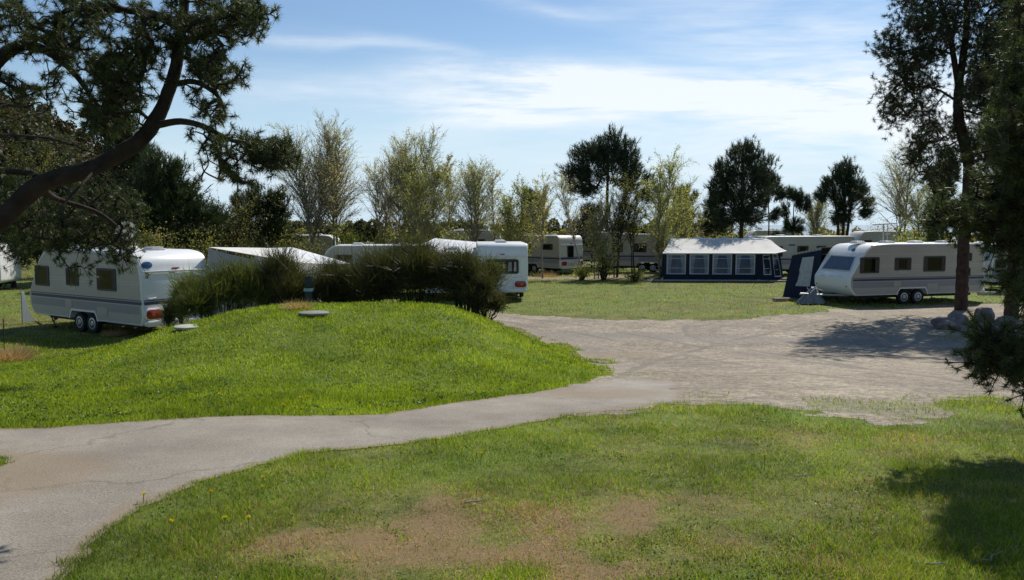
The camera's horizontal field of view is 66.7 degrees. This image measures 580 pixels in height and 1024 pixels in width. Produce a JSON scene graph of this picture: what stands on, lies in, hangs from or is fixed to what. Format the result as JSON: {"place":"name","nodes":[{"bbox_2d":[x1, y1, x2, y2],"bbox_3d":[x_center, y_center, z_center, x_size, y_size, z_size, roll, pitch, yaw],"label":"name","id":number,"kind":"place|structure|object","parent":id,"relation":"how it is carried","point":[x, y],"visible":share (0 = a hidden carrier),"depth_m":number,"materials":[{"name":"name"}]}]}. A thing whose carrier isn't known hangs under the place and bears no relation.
{"place":"outdoors","nodes":[
{"label":"outdoors","id":0,"kind":"place"},
{"bbox_2d":[0,88,225,241],"bbox_3d":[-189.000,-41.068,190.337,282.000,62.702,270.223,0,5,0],"label":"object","id":1,"kind":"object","parent":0,"point":[67,127],"depth_m":220.78,"materials":[{"name":"plant"}]},
{"bbox_2d":[0,300,618,428],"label":"mound grass","id":2,"kind":"structure","parent":0,"point":[267,404],"depth_m":12.48,"materials":[{"name":"plant"}]},
{"bbox_2d":[0,375,692,579],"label":"path","id":3,"kind":"structure","parent":0,"point":[64,490],"depth_m":6.66,"materials":[{"name":"concrete"}]},
{"bbox_2d":[0,242,1023,579],"bbox_3d":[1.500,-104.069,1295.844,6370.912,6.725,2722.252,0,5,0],"label":"ground","id":4,"kind":"structure","parent":0,"point":[524,542],"depth_m":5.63,"materials":[{"name":"plant"}]},
{"bbox_2d":[0,243,20,288],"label":"caravan","id":5,"kind":"object","parent":4,"relation":"on","point":[11,277],"visible":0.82,"depth_m":40.36,"materials":[{"name":"metal"}]},
{"bbox_2d":[0,174,42,287],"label":"pine tree","id":6,"kind":"object","parent":4,"relation":"on","point":[11,186],"visible":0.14,"depth_m":41.47,"materials":[{"name":"green plant"}]},
{"bbox_2d":[0,342,48,361],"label":"grass tussock","id":7,"kind":"object","parent":4,"relation":"on","point":[19,355],"depth_m":17.88,"materials":[{"name":"plant"}]},
{"bbox_2d":[21,292,34,323],"bbox_3d":[-16.666,0.601,26.779,0.040,1.300,0.442,3,6,30],"label":"windbreak","id":8,"kind":"object","parent":4,"relation":"on","point":[26,315],"visible":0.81,"depth_m":26.69,"materials":[{"name":"fabric"}]},
{"bbox_2d":[1,141,69,263],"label":"young tree","id":9,"kind":"object","parent":4,"relation":"on","point":[44,168],"visible":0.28,"depth_m":59.09,"materials":[{"name":"green plant"}]},
{"bbox_2d":[36,183,97,244],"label":"pine tree","id":10,"kind":"object","parent":4,"relation":"on","point":[57,191],"visible":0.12,"depth_m":49.06,"materials":[{"name":"green plant"}]},
{"bbox_2d":[0,96,156,288],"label":"pine tree","id":11,"kind":"object","parent":4,"relation":"on","point":[60,245],"visible":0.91,"depth_m":12.36,"materials":[{"name":"green plant"}]},
{"bbox_2d":[45,150,137,240],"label":"young tree","id":12,"kind":"object","parent":4,"relation":"on","point":[91,184],"visible":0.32,"depth_m":45.40,"materials":[{"name":"green plant"}]},
{"bbox_2d":[30,245,209,337],"bbox_3d":[-13.432,-0.113,25.630,8.079,2.700,2.330,3,6,32],"label":"caravan","id":13,"kind":"object","parent":4,"relation":"on","point":[128,300],"visible":0.74,"depth_m":23.77,"materials":[{"name":"grey plastic"}]},
{"bbox_2d":[34,265,49,285],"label":"window","id":14,"kind":"structure","parent":13,"relation":"in","point":[41,277],"depth_m":25.46,"materials":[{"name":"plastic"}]},
{"bbox_2d":[96,268,116,291],"bbox_3d":[-12.244,-0.314,23.488,1.010,0.680,0.040,3,6,32],"label":"window","id":15,"kind":"structure","parent":13,"relation":"in","point":[108,283],"depth_m":23.46,"materials":[{"name":"glass"}]},
{"bbox_2d":[208,247,324,315],"bbox_3d":[-8.315,-0.251,27.220,2.417,2.658,5.711,0,5,0],"label":"awning","id":16,"kind":"object","parent":13,"relation":"attached to","point":[213,255],"visible":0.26,"depth_m":25.27,"materials":[{"name":"fabric"}]},
{"bbox_2d":[85,107,159,207],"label":"pine tree","id":17,"kind":"object","parent":4,"relation":"on","point":[126,135],"visible":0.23,"depth_m":46.62,"materials":[{"name":"green plant"}]},
{"bbox_2d":[0,0,305,235],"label":"leaning pine","id":18,"kind":"object","parent":4,"relation":"on","point":[119,76],"visible":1,"depth_m":5.78,"materials":[{"name":"green plant"}]},
{"bbox_2d":[132,216,189,248],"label":"leafy bush","id":19,"kind":"object","parent":4,"relation":"on","point":[158,240],"visible":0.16,"depth_m":39.74,"materials":[{"name":"green plant"}]},
{"bbox_2d":[154,290,193,326],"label":"broom bush","id":20,"kind":"object","parent":4,"relation":"on","point":[167,319],"visible":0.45,"depth_m":20.92,"materials":[{"name":"green plant"}]},
{"bbox_2d":[106,144,243,253],"bbox_3d":[-18.887,-4.223,43.906,8.161,8.271,4.685,0,5,0],"label":"pine tree","id":21,"kind":"object","parent":4,"relation":"on","point":[168,189],"visible":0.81,"depth_m":43.12,"materials":[{"name":"green plant"}]},
{"bbox_2d":[170,217,239,271],"bbox_3d":[-16.640,-1.968,42.056,4.104,3.891,3.233,0,5,0],"label":"leafy bush","id":22,"kind":"object","parent":4,"relation":"on","point":[210,238],"visible":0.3,"depth_m":41.78,"materials":[{"name":"green plant"}]},
{"bbox_2d":[158,253,280,322],"bbox_3d":[-7.647,0.088,20.576,3.434,2.426,3.112,-3,6,-31],"label":"broom bush","id":23,"kind":"object","parent":4,"relation":"on","point":[230,283],"visible":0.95,"depth_m":20.05,"materials":[{"name":"green plant"}]},
{"bbox_2d":[203,187,271,259],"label":"young tree","id":24,"kind":"object","parent":4,"relation":"on","point":[239,231],"visible":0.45,"depth_m":46.71,"materials":[{"name":"green plant"}]},
{"bbox_2d":[237,179,308,247],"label":"pine tree","id":25,"kind":"object","parent":4,"relation":"on","point":[276,222],"visible":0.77,"depth_m":56.99,"materials":[{"name":"green plant"}]},
{"bbox_2d":[240,223,323,306],"bbox_3d":[-6.246,-0.312,20.824,3.061,3.041,2.688,0,5,0],"label":"broom bush","id":26,"kind":"object","parent":4,"relation":"on","point":[286,278],"visible":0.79,"depth_m":20.43,"materials":[{"name":"green plant"}]},
{"bbox_2d":[266,220,334,255],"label":"leafy bush","id":27,"kind":"object","parent":4,"relation":"on","point":[301,243],"visible":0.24,"depth_m":49.67,"materials":[{"name":"green plant"}]},
{"bbox_2d":[254,247,349,264],"bbox_3d":[-8.517,-0.527,31.973,2.662,2.418,3.036,1,5,16],"label":"awning","id":28,"kind":"object","parent":4,"relation":"on","point":[307,255],"visible":0.07,"depth_m":32.37,"materials":[{"name":"grey fabric"}]},
{"bbox_2d":[35,227,569,250],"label":"boundary scrub","id":29,"kind":"object","parent":4,"relation":"on","point":[301,230],"visible":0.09,"depth_m":97.22,"materials":[{"name":"green plant"}]},
{"bbox_2d":[273,234,339,254],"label":"caravan","id":30,"kind":"object","parent":4,"relation":"on","point":[328,239],"visible":0.1,"depth_m":58.80,"materials":[{"name":"metal"}]},
{"bbox_2d":[304,276,313,302],"bbox_3d":[-5.260,0.301,20.197,0.240,1.340,0.200,0,5,0],"label":"electric post","id":31,"kind":"object","parent":4,"relation":"on","point":[309,294],"visible":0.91,"depth_m":20.09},
{"bbox_2d":[256,110,372,254],"bbox_3d":[-13.703,-7.000,55.173,7.950,11.908,7.453,3,5,28],"label":"birch tree","id":32,"kind":"object","parent":4,"relation":"on","point":[316,217],"visible":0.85,"depth_m":54.26,"materials":[{"name":"green plant"}]},
{"bbox_2d":[0,373,655,579],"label":"verge grass","id":33,"kind":"structure","parent":4,"relation":"on","point":[118,522],"depth_m":5.21,"materials":[{"name":"plant"}]},
{"bbox_2d":[301,238,358,303],"bbox_3d":[-4.807,-0.164,20.726,2.448,2.549,2.410,0,5,0],"label":"broom bush","id":34,"kind":"object","parent":4,"relation":"on","point":[318,296],"visible":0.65,"depth_m":20.42,"materials":[{"name":"green plant"}]},
{"bbox_2d":[290,125,374,245],"bbox_3d":[-13.051,-6.427,55.308,5.837,10.730,5.091,-2,5,-23],"label":"birch tree","id":35,"kind":"object","parent":4,"relation":"on","point":[340,208],"visible":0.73,"depth_m":55.19,"materials":[{"name":"green plant"}]},
{"bbox_2d":[321,215,372,249],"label":"leafy bush","id":36,"kind":"object","parent":4,"relation":"on","point":[349,237],"visible":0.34,"depth_m":52.00,"materials":[{"name":"green plant"}]},
{"bbox_2d":[311,230,404,302],"bbox_3d":[-3.964,-0.330,20.947,2.921,2.943,2.883,0,5,0],"label":"broom bush","id":37,"kind":"object","parent":4,"relation":"on","point":[360,287],"visible":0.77,"depth_m":20.36,"materials":[{"name":"green plant"}]},
{"bbox_2d":[324,242,430,294],"bbox_3d":[-7.201,-1.045,37.910,7.214,2.520,2.330,-1,5,-8],"label":"caravan","id":38,"kind":"object","parent":4,"relation":"on","point":[346,247],"visible":0.14,"depth_m":36.64,"materials":[{"name":"plastic"}]},
{"bbox_2d":[353,148,409,239],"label":"birch tree","id":39,"kind":"object","parent":4,"relation":"on","point":[380,213],"visible":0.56,"depth_m":57.27,"materials":[{"name":"green plant"}]},
{"bbox_2d":[368,127,428,239],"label":"birch tree","id":40,"kind":"object","parent":4,"relation":"on","point":[398,221],"visible":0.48,"depth_m":56.22,"materials":[{"name":"green plant"}]},
{"bbox_2d":[357,221,465,303],"bbox_3d":[-2.450,-0.422,20.907,3.742,3.185,3.225,-4,6,-39],"label":"broom bush","id":41,"kind":"object","parent":4,"relation":"on","point":[415,269],"visible":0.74,"depth_m":20.37,"materials":[{"name":"green plant"}]},
{"bbox_2d":[369,125,456,242],"bbox_3d":[-6.240,-6.531,55.455,6.875,10.926,7.562,-2,5,-25],"label":"birch tree","id":42,"kind":"object","parent":4,"relation":"on","point":[408,159],"visible":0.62,"depth_m":55.24,"materials":[{"name":"green plant"}]},
{"bbox_2d":[387,152,469,241],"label":"birch tree","id":43,"kind":"object","parent":4,"relation":"on","point":[434,203],"visible":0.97,"depth_m":49.41,"materials":[{"name":"green plant"}]},
{"bbox_2d":[132,218,733,241],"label":"wood","id":44,"kind":"object","parent":4,"relation":"on","point":[360,224],"visible":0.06,"depth_m":152.13,"materials":[{"name":"plant"}]},
{"bbox_2d":[431,152,465,238],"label":"birch tree","id":45,"kind":"object","parent":4,"relation":"on","point":[446,180],"visible":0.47,"depth_m":57.62,"materials":[{"name":"green plant"}]},
{"bbox_2d":[423,238,475,247],"bbox_3d":[-2.991,-1.650,44.329,4.820,2.608,3.028,0,5,-5],"label":"awning","id":46,"kind":"object","parent":4,"relation":"on","point":[462,243],"visible":0.14,"depth_m":43.66,"materials":[{"name":"grey fabric"}]},
{"bbox_2d":[443,229,500,241],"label":"caravan","id":47,"kind":"object","parent":4,"relation":"on","point":[485,236],"visible":0.13,"depth_m":62.60,"materials":[{"name":"metal"}]},
{"bbox_2d":[440,155,504,241],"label":"birch tree","id":48,"kind":"object","parent":4,"relation":"on","point":[472,187],"visible":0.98,"depth_m":51.46,"materials":[{"name":"green plant"}]},
{"bbox_2d":[425,236,520,311],"bbox_3d":[-1.167,-0.222,20.272,2.745,2.538,2.613,3,6,35],"label":"broom bush","id":49,"kind":"object","parent":4,"relation":"on","point":[462,265],"visible":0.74,"depth_m":19.89,"materials":[{"name":"green plant"}]},
{"bbox_2d":[454,266,519,319],"bbox_3d":[-0.661,0.124,19.536,1.670,1.679,1.473,-4,6,-40],"label":"broom bush","id":50,"kind":"object","parent":4,"relation":"on","point":[477,296],"visible":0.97,"depth_m":19.37,"materials":[{"name":"green plant"}]},
{"bbox_2d":[480,164,514,240],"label":"birch tree","id":51,"kind":"object","parent":4,"relation":"on","point":[494,215],"visible":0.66,"depth_m":52.55,"materials":[{"name":"green plant"}]},
{"bbox_2d":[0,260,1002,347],"bbox_3d":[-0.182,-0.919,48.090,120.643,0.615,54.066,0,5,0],"label":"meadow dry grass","id":52,"kind":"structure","parent":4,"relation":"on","point":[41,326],"depth_m":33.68,"materials":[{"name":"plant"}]},
{"bbox_2d":[0,261,1003,347],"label":"meadow grass","id":53,"kind":"structure","parent":4,"relation":"on","point":[612,302],"depth_m":33.49,"materials":[{"name":"plant"}]},
{"bbox_2d":[476,240,527,299],"bbox_3d":[-0.607,-1.101,37.665,2.268,2.650,6.940,0,5,-3],"label":"caravan","id":54,"kind":"object","parent":4,"relation":"on","point":[512,250],"visible":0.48,"depth_m":34.36,"materials":[{"name":"white plastic"}]},
{"bbox_2d":[486,259,518,273],"bbox_3d":[-0.423,-1.037,34.344,1.440,0.640,0.100,0,5,-3],"label":"rear window","id":55,"kind":"structure","parent":54,"relation":"in","point":[514,265],"depth_m":34.32,"materials":[{"name":"glass"}]},
{"bbox_2d":[467,171,554,255],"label":"young tree","id":56,"kind":"object","parent":4,"relation":"on","point":[508,214],"visible":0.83,"depth_m":49.65,"materials":[{"name":"green plant"}]},
{"bbox_2d":[0,300,1023,579],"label":"weed leaves","id":57,"kind":"object","parent":4,"relation":"on","point":[40,402],"visible":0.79,"depth_m":7.68,"materials":[{"name":"plant"}]},
{"bbox_2d":[494,556,559,579],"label":"grass tussock","id":58,"kind":"object","parent":4,"relation":"on","point":[516,565],"depth_m":3.93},
{"bbox_2d":[518,186,551,234],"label":"young tree","id":59,"kind":"object","parent":4,"relation":"on","point":[530,191],"visible":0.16,"depth_m":63.32,"materials":[{"name":"green plant"}]},
{"bbox_2d":[518,168,563,278],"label":"birch tree","id":60,"kind":"object","parent":4,"relation":"on","point":[544,211],"visible":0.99,"depth_m":48.73,"materials":[{"name":"green plant"}]},
{"bbox_2d":[512,233,582,273],"bbox_3d":[1.507,-2.686,56.028,2.330,2.750,7.849,-4,7,-42],"label":"caravan","id":61,"kind":"object","parent":4,"relation":"on","point":[559,252],"visible":0.64,"depth_m":53.32,"materials":[{"name":"grey plastic"}]},
{"bbox_2d":[546,168,590,267],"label":"birch tree","id":62,"kind":"object","parent":4,"relation":"on","point":[567,209],"visible":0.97,"depth_m":48.83,"materials":[{"name":"green plant"}]},
{"bbox_2d":[568,200,607,267],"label":"young tree","id":63,"kind":"object","parent":4,"relation":"on","point":[586,217],"visible":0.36,"depth_m":59.42,"materials":[{"name":"green plant"}]},
{"bbox_2d":[579,194,616,278],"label":"young tree","id":64,"kind":"object","parent":4,"relation":"on","point":[592,225],"visible":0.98,"depth_m":48.24,"materials":[{"name":"green plant"}]},
{"bbox_2d":[579,226,629,279],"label":"leafy bush","id":65,"kind":"object","parent":4,"relation":"on","point":[603,272],"visible":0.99,"depth_m":47.48,"materials":[{"name":"green plant"}]},
{"bbox_2d":[553,122,661,266],"bbox_3d":[7.582,-7.535,61.680,8.835,11.876,4.594,-1,5,-10],"label":"pine tree","id":66,"kind":"object","parent":4,"relation":"on","point":[605,154],"visible":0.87,"depth_m":60.85,"materials":[{"name":"green plant"}]},
{"bbox_2d":[588,163,650,276],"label":"young tree","id":67,"kind":"object","parent":4,"relation":"on","point":[619,213],"visible":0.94,"depth_m":48.61,"materials":[{"name":"green plant"}]},
{"bbox_2d":[585,232,675,271],"bbox_3d":[8.132,-2.644,54.048,6.302,2.700,2.330,2,5,19],"label":"caravan","id":68,"kind":"object","parent":4,"relation":"on","point":[644,256],"visible":0.54,"depth_m":52.73,"materials":[{"name":"grey plastic"}]},
{"bbox_2d":[612,186,654,270],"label":"young tree","id":69,"kind":"object","parent":4,"relation":"on","point":[638,199],"visible":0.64,"depth_m":49.30,"materials":[{"name":"green plant"}]},
{"bbox_2d":[626,143,704,273],"bbox_3d":[9.639,-5.002,49.501,5.472,8.442,4.782,0,5,0],"label":"birch tree","id":70,"kind":"object","parent":4,"relation":"on","point":[663,233],"visible":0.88,"depth_m":49.53,"materials":[{"name":"green plant"}]},
{"bbox_2d":[644,176,713,238],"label":"birch tree","id":71,"kind":"object","parent":4,"relation":"on","point":[686,222],"visible":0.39,"depth_m":53.44,"materials":[{"name":"green plant"}]},
{"bbox_2d":[671,182,699,237],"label":"tree","id":72,"kind":"object","parent":4,"relation":"on","point":[695,193],"visible":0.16,"depth_m":65.25,"materials":[{"name":"green plant"}]},
{"bbox_2d":[644,279,757,280],"bbox_3d":[12.404,-0.604,47.141,9.150,0.012,1.750,0,5,0],"label":"groundsheet","id":73,"kind":"object","parent":4,"relation":"on","point":[664,280],"visible":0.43,"depth_m":46.67,"materials":[{"name":"fabric"}]},
{"bbox_2d":[660,238,786,281],"bbox_3d":[12.797,-1.873,47.658,7.396,2.508,2.696,0,5,4],"label":"awning","id":74,"kind":"object","parent":73,"relation":"on","point":[715,260],"visible":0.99,"depth_m":46.60,"materials":[{"name":"fabric"}]},
{"bbox_2d":[666,254,685,273],"bbox_3d":[9.847,-1.547,46.666,1.143,1.208,0.080,0,5,4],"label":"window","id":75,"kind":"structure","parent":74,"relation":"in","point":[676,263],"depth_m":46.66,"materials":[{"name":"clear plastic"}]},
{"bbox_2d":[689,254,708,273],"bbox_3d":[11.200,-1.539,46.572,1.143,1.208,0.080,0,5,4],"label":"window","id":76,"kind":"structure","parent":74,"relation":"in","point":[699,263],"depth_m":46.56,"materials":[{"name":"clear plastic"}]},
{"bbox_2d":[712,254,731,273],"bbox_3d":[12.551,-1.531,46.478,1.143,1.208,0.080,0,5,4],"label":"window","id":77,"kind":"structure","parent":74,"relation":"in","point":[722,263],"depth_m":46.47,"materials":[{"name":"clear plastic"}]},
{"bbox_2d":[735,254,754,274],"bbox_3d":[13.903,-1.523,46.384,1.143,1.208,0.080,0,5,4],"label":"window","id":78,"kind":"structure","parent":74,"relation":"in","point":[745,263],"depth_m":46.38,"materials":[{"name":"clear plastic"}]},
{"bbox_2d":[700,194,731,237],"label":"pine tree","id":79,"kind":"object","parent":4,"relation":"on","point":[710,231],"visible":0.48,"depth_m":65.48,"materials":[{"name":"green plant"}]},
{"bbox_2d":[700,133,783,237],"bbox_3d":[15.605,-5.887,53.730,5.816,9.818,4.182,0,5,0],"label":"pine tree","id":80,"kind":"object","parent":4,"relation":"on","point":[725,178],"visible":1,"depth_m":52.77,"materials":[{"name":"green plant"}]},
{"bbox_2d":[757,171,789,235],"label":"pine tree","id":81,"kind":"object","parent":4,"relation":"on","point":[774,213],"visible":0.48,"depth_m":67.32,"materials":[{"name":"green plant"}]},
{"bbox_2d":[769,185,812,235],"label":"pine tree","id":82,"kind":"object","parent":4,"relation":"on","point":[801,199],"visible":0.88,"depth_m":73.25,"materials":[{"name":"green plant"}]},
{"bbox_2d":[749,234,855,272],"bbox_3d":[18.800,-2.410,52.932,9.240,2.720,2.330,-1,5,-16],"label":"caravan","id":83,"kind":"object","parent":4,"relation":"on","point":[792,244],"visible":0.21,"depth_m":51.84,"materials":[{"name":"grey plastic"}]},
{"bbox_2d":[628,226,976,242],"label":"dune scrub","id":84,"kind":"object","parent":4,"relation":"on","point":[855,228],"visible":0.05,"depth_m":124.44,"materials":[{"name":"green plant"}]},
{"bbox_2d":[797,195,832,235],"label":"young tree","id":85,"kind":"object","parent":4,"relation":"on","point":[818,208],"visible":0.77,"depth_m":77.42,"materials":[{"name":"plant"}]},
{"bbox_2d":[811,155,878,235],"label":"pine tree","id":86,"kind":"object","parent":4,"relation":"on","point":[842,180],"visible":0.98,"depth_m":75.09,"materials":[{"name":"green plant"}]},
{"bbox_2d":[849,230,913,242],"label":"caravan","id":87,"kind":"object","parent":4,"relation":"on","point":[867,236],"visible":0.23,"depth_m":65.86,"materials":[{"name":"plastic"}]},
{"bbox_2d":[851,125,931,241],"bbox_3d":[28.311,-6.755,57.836,6.280,10.968,5.856,0,5,0],"label":"birch tree","id":88,"kind":"object","parent":4,"relation":"on","point":[901,186],"visible":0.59,"depth_m":57.19,"materials":[{"name":"green plant"}]},
{"bbox_2d":[799,240,984,304],"bbox_3d":[16.490,-0.816,34.296,8.721,2.700,2.330,-1,5,-16],"label":"caravan","id":89,"kind":"object","parent":4,"relation":"on","point":[918,271],"visible":0.9,"depth_m":33.37,"materials":[{"name":"grey plastic"}]},
{"bbox_2d":[783,247,831,297],"bbox_3d":[16.003,-0.882,36.643,5.840,2.403,2.394,-1,5,-16],"label":"awning","id":90,"kind":"object","parent":89,"relation":"attached to","point":[804,267],"visible":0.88,"depth_m":35.88,"materials":[{"name":"blue fabric"}]},
{"bbox_2d":[795,257,813,286],"bbox_3d":[13.427,-0.853,35.706,0.207,1.410,1.024,-1,5,-16],"label":"window","id":91,"kind":"structure","parent":90,"relation":"in","point":[804,278],"depth_m":35.62,"materials":[{"name":"fabric"}]},
{"bbox_2d":[796,286,825,303],"bbox_3d":[12.906,0.205,33.436,1.488,0.710,0.911,-1,5,-16],"label":"drawbar cover","id":92,"kind":"object","parent":89,"relation":"on","point":[810,298],"visible":0.98,"depth_m":33.20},
{"bbox_2d":[820,255,856,271],"bbox_3d":[14.139,-1.156,33.616,0.447,0.676,1.900,-1,5,-16],"label":"front window","id":93,"kind":"structure","parent":89,"relation":"in","point":[843,263],"depth_m":33.58,"materials":[{"name":"glass"}]},
{"bbox_2d":[860,257,879,273],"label":"window","id":94,"kind":"structure","parent":89,"relation":"in","point":[867,264],"depth_m":32.65,"materials":[{"name":"glass"}]},
{"bbox_2d":[923,256,945,271],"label":"window","id":95,"kind":"structure","parent":89,"relation":"in","point":[931,263],"depth_m":33.55,"materials":[{"name":"glass"}]},
{"bbox_2d":[879,213,945,241],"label":"leafy bush","id":96,"kind":"object","parent":4,"relation":"on","point":[905,238],"visible":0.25,"depth_m":50.20,"materials":[{"name":"green plant"}]},
{"bbox_2d":[880,456,957,475],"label":"grass tussock","id":97,"kind":"object","parent":4,"relation":"on","point":[909,463],"depth_m":5.91,"materials":[{"name":"plant"}]},
{"bbox_2d":[887,176,956,240],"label":"birch tree","id":98,"kind":"object","parent":4,"relation":"on","point":[913,208],"visible":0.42,"depth_m":54.55,"materials":[{"name":"green plant"}]},
{"bbox_2d":[917,141,962,241],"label":"pine tree","id":99,"kind":"object","parent":4,"relation":"on","point":[934,187],"visible":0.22,"depth_m":45.35,"materials":[{"name":"green plant"}]},
{"bbox_2d":[862,0,1023,309],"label":"pine tree","id":100,"kind":"object","parent":4,"relation":"on","point":[927,22],"visible":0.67,"depth_m":29.96,"materials":[{"name":"green plant"}]},
{"bbox_2d":[931,317,961,329],"bbox_3d":[14.309,1.138,25.664,0.908,0.480,0.885,1,5,8],"label":"boulder","id":101,"kind":"object","parent":4,"relation":"on","point":[938,322],"visible":0.81,"depth_m":25.41,"materials":[{"name":"stone"}]},
{"bbox_2d":[917,0,1023,421],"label":"pine tree","id":102,"kind":"object","parent":4,"relation":"on","point":[1001,201],"visible":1,"depth_m":6.39,"materials":[{"name":"green plant"}]},
{"bbox_2d":[945,0,1023,315],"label":"pine tree","id":103,"kind":"object","parent":4,"relation":"on","point":[990,47],"visible":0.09,"depth_m":27.48,"materials":[{"name":"green plant"}]},
{"bbox_2d":[973,241,1007,290],"bbox_3d":[25.620,-1.318,40.672,6.138,2.600,2.230,-1,5,-6],"label":"caravan","id":104,"kind":"object","parent":4,"relation":"on","point":[993,262],"visible":0.18,"depth_m":39.52,"materials":[{"name":"plastic"}]},
{"bbox_2d":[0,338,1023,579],"bbox_3d":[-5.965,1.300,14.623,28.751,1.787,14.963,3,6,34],"label":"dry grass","id":105,"kind":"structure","parent":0,"point":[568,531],"depth_m":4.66,"materials":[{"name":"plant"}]},
{"bbox_2d":[0,0,1023,224],"label":"sky","id":106,"kind":"structure","parent":0,"point":[512,84],"materials":[{"name":"blue"}]},
{"bbox_2d":[367,225,971,241],"bbox_3d":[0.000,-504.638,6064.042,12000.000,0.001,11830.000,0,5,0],"label":"sea","id":107,"kind":"structure","parent":0,"point":[829,227],"depth_m":1543.69,"materials":[{"name":"blue liquid"}]},
{"bbox_2d":[488,304,1023,425],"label":"gravel road","id":108,"kind":"structure","parent":0,"point":[798,356],"depth_m":19.14,"materials":[{"name":"gravel"}]},
{"bbox_2d":[590,329,1020,422],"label":"sparse grass","id":109,"kind":"structure","parent":0,"point":[878,401],"depth_m":9.31,"materials":[{"name":"plant"}]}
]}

